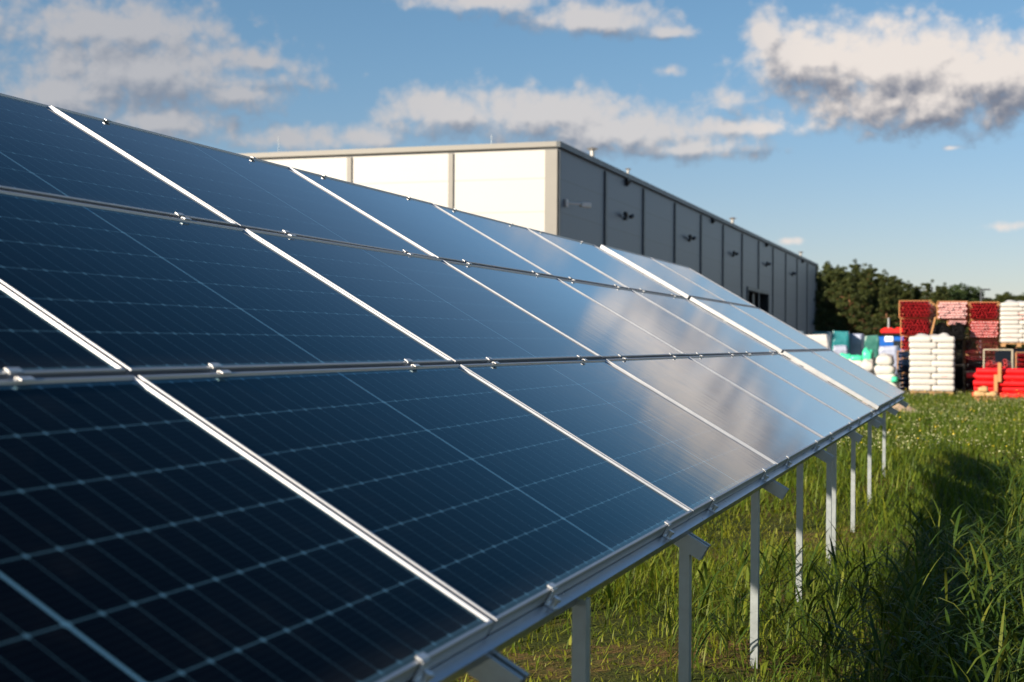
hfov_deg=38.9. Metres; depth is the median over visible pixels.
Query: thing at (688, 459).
solar panel
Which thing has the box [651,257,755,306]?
solar panel
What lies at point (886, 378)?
sack
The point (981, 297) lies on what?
street lamp
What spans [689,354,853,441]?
solar panel
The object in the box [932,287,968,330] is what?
broadleaf tree
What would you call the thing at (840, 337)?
wrapped pallet
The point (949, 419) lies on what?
white flowers
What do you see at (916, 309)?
pipe bundle
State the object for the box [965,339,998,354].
pipe bundle
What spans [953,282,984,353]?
broadleaf tree
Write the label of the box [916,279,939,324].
pine tree
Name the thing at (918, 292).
pine tree
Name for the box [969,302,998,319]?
pipe bundle
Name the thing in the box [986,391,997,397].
sack
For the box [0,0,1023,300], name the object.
sky
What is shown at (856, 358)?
sack
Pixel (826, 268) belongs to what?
pine tree
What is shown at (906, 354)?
pipe bundle
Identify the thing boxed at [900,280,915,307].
pine tree
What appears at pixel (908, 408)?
sand heap
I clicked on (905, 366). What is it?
pipe bundle
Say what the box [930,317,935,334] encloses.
timber prop
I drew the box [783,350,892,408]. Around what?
solar panel
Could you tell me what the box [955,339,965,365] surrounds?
pipe bundle
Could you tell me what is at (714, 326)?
solar panel
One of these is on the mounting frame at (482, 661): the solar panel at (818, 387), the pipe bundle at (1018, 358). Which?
the solar panel at (818, 387)
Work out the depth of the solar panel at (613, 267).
12.68 m
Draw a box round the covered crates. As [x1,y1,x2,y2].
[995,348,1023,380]
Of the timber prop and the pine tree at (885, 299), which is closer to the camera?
the timber prop
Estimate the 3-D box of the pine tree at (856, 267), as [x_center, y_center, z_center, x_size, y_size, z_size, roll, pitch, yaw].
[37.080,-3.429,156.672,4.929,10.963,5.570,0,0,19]
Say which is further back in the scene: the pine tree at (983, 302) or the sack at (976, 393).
the pine tree at (983, 302)
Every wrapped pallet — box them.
[804,334,829,382]
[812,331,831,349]
[831,331,849,353]
[833,345,847,354]
[850,334,864,355]
[864,335,879,364]
[878,346,899,379]
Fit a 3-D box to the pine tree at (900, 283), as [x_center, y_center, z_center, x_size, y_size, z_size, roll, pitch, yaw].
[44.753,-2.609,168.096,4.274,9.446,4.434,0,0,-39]
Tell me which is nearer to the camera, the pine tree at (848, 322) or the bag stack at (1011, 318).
the bag stack at (1011, 318)
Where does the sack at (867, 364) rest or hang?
on the sack
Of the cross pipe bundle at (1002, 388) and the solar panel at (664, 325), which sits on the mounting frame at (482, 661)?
the solar panel at (664, 325)
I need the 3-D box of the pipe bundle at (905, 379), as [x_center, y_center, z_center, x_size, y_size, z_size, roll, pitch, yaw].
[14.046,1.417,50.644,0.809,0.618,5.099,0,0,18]
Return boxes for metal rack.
[982,349,1012,367]
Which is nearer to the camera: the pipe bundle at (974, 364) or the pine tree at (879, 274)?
the pipe bundle at (974, 364)
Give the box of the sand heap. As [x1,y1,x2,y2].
[862,401,925,415]
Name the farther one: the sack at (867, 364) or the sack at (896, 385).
the sack at (867, 364)
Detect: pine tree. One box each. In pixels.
[813,266,854,331]
[814,274,827,329]
[816,266,833,331]
[817,260,841,331]
[821,274,879,335]
[828,265,854,311]
[837,282,884,336]
[845,267,866,330]
[848,258,873,326]
[856,268,887,326]
[859,264,884,334]
[866,285,902,336]
[872,276,901,336]
[875,269,898,334]
[885,272,903,336]
[893,278,906,336]
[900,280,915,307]
[908,285,922,301]
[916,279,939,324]
[928,285,951,330]
[936,282,956,340]
[964,300,999,352]
[967,298,996,353]
[992,293,1016,348]
[993,294,1005,348]
[999,295,1023,347]
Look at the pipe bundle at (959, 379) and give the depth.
48.44 m
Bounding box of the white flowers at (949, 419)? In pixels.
[837,389,1023,457]
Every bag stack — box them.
[909,333,954,394]
[999,300,1023,346]
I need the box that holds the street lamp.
[979,289,989,362]
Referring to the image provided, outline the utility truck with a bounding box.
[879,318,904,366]
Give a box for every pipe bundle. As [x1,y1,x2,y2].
[897,351,909,358]
[897,359,910,373]
[898,374,909,390]
[899,300,935,318]
[900,318,935,335]
[901,336,910,350]
[932,322,965,338]
[937,301,969,320]
[947,320,968,326]
[954,365,965,392]
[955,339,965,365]
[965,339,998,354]
[965,355,994,370]
[965,371,975,391]
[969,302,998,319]
[969,320,998,338]
[972,375,1023,398]
[975,363,1023,381]
[1015,352,1023,368]
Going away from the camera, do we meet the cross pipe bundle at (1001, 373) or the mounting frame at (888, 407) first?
the mounting frame at (888, 407)
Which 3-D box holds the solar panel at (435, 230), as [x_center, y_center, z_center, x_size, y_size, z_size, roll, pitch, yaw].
[-0.474,-0.673,8.732,1.000,0.039,2.095,32,9,16]
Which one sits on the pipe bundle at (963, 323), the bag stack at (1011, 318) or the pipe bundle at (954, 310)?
the pipe bundle at (954, 310)
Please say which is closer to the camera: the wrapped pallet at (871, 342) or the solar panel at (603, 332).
the solar panel at (603, 332)
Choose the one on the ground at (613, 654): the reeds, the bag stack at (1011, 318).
the reeds
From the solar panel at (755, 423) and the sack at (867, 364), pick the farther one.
the sack at (867, 364)
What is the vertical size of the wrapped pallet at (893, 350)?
1.559 m
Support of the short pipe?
on the yard pavement
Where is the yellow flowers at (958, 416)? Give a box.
[858,388,1023,444]
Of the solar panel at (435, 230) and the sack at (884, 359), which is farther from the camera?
the sack at (884, 359)
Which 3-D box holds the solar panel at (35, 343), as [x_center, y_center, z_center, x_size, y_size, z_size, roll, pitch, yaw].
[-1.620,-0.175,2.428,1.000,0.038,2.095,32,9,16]
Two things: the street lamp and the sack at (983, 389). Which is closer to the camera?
the sack at (983, 389)
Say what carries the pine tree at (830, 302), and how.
on the yard pavement
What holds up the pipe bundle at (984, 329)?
on the pipe bundle at (968, 349)
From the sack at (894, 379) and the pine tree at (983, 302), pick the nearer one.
the sack at (894, 379)
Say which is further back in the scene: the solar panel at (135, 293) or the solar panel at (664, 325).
the solar panel at (664, 325)
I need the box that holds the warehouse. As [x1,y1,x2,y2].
[241,135,817,352]
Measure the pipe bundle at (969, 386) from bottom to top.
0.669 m
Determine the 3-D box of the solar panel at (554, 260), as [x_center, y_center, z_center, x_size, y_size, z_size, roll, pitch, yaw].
[0.187,-0.665,10.742,1.000,0.039,2.095,32,9,16]
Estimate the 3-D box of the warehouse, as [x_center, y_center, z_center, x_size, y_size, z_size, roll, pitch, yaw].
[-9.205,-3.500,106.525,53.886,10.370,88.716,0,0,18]
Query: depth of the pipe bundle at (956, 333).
48.07 m
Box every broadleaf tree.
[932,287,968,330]
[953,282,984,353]
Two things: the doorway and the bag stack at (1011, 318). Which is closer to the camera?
the bag stack at (1011, 318)
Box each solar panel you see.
[0,93,237,226]
[0,190,453,376]
[0,284,125,379]
[0,375,493,681]
[50,106,436,257]
[137,364,691,633]
[246,229,600,364]
[290,167,552,276]
[435,204,627,288]
[444,260,684,359]
[461,360,776,518]
[528,228,681,296]
[558,278,738,355]
[600,245,726,301]
[606,356,823,469]
[633,290,776,353]
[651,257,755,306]
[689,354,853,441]
[690,297,808,352]
[730,303,828,349]
[742,353,874,423]
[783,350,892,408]
[811,350,903,400]
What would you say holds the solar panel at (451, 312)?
on the mounting frame at (482, 661)
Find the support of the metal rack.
on the yard pavement
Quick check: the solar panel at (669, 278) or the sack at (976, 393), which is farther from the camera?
the sack at (976, 393)
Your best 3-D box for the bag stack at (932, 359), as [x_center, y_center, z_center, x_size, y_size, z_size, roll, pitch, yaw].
[13.425,0.730,46.323,1.420,1.988,1.195,0,0,17]
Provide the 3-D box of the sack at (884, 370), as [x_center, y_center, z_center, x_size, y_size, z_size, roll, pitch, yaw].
[12.290,0.958,47.750,0.698,0.473,0.744,0,0,18]
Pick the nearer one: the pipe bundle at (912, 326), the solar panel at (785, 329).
the solar panel at (785, 329)
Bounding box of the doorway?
[747,286,768,346]
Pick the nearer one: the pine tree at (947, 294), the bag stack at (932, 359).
the bag stack at (932, 359)
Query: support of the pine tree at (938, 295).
on the ground at (613, 654)
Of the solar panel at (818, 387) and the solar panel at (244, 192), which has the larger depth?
the solar panel at (818, 387)
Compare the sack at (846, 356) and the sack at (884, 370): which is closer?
the sack at (884, 370)
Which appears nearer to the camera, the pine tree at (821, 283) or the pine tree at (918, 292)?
the pine tree at (821, 283)
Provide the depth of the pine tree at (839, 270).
145.43 m
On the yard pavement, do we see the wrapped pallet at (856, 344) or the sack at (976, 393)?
the wrapped pallet at (856, 344)
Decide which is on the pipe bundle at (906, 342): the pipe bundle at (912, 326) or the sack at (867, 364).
the pipe bundle at (912, 326)
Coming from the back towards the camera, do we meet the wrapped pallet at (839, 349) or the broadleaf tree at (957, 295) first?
the broadleaf tree at (957, 295)
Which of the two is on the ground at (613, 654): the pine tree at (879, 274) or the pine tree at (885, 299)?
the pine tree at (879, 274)
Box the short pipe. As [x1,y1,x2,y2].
[967,372,975,377]
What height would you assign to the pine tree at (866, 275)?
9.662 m
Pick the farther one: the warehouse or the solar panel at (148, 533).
the warehouse
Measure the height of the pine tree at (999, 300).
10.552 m
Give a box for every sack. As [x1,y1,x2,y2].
[840,353,850,358]
[848,359,861,366]
[850,355,862,360]
[861,359,872,372]
[862,347,873,359]
[874,365,895,374]
[876,353,894,365]
[876,374,896,382]
[888,382,899,388]
[891,376,897,382]
[973,391,985,397]
[978,386,988,392]
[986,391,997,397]
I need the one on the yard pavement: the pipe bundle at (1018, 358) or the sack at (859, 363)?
the pipe bundle at (1018, 358)
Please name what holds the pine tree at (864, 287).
on the yard pavement
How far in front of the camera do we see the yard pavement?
49.70 m
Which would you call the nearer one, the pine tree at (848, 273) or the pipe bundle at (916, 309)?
the pipe bundle at (916, 309)
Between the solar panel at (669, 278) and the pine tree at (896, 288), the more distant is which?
the pine tree at (896, 288)
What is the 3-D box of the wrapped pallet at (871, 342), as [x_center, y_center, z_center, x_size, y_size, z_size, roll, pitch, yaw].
[16.076,0.748,64.769,0.679,2.036,1.132,0,0,14]
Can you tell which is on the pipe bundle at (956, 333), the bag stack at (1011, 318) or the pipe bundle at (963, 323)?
the pipe bundle at (963, 323)
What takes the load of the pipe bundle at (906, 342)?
on the pipe bundle at (906, 354)
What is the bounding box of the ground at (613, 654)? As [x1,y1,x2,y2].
[453,350,1023,681]
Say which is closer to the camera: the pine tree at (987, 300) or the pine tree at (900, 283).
the pine tree at (900, 283)
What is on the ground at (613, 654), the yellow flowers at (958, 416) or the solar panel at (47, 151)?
the yellow flowers at (958, 416)
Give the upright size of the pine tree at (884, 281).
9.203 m
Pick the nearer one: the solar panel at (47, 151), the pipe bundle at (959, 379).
the solar panel at (47, 151)
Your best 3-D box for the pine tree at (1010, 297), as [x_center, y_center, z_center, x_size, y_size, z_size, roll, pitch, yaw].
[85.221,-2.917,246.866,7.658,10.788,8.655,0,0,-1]
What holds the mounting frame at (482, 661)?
on the ground at (613, 654)
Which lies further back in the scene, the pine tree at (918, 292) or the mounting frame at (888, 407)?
the pine tree at (918, 292)
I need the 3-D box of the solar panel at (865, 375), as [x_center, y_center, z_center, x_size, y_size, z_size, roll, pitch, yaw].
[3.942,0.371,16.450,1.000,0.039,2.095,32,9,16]
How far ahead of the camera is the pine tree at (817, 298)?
139.75 m
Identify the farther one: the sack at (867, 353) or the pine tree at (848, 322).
the pine tree at (848, 322)
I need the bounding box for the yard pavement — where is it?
[830,364,973,395]
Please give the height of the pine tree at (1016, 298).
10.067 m
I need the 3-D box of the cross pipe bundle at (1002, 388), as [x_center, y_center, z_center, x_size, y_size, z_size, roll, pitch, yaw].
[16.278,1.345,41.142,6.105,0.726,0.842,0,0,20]
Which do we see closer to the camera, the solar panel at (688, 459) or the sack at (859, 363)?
the solar panel at (688, 459)
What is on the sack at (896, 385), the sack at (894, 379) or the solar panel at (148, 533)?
the sack at (894, 379)
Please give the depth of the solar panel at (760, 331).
14.40 m
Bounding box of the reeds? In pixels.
[615,449,1023,681]
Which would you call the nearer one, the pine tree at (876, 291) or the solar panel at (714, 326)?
the solar panel at (714, 326)
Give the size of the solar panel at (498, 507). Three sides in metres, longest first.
2.095 x 1.000 x 0.038 m
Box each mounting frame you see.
[4,119,880,681]
[605,251,908,504]
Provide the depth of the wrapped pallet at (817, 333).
70.96 m

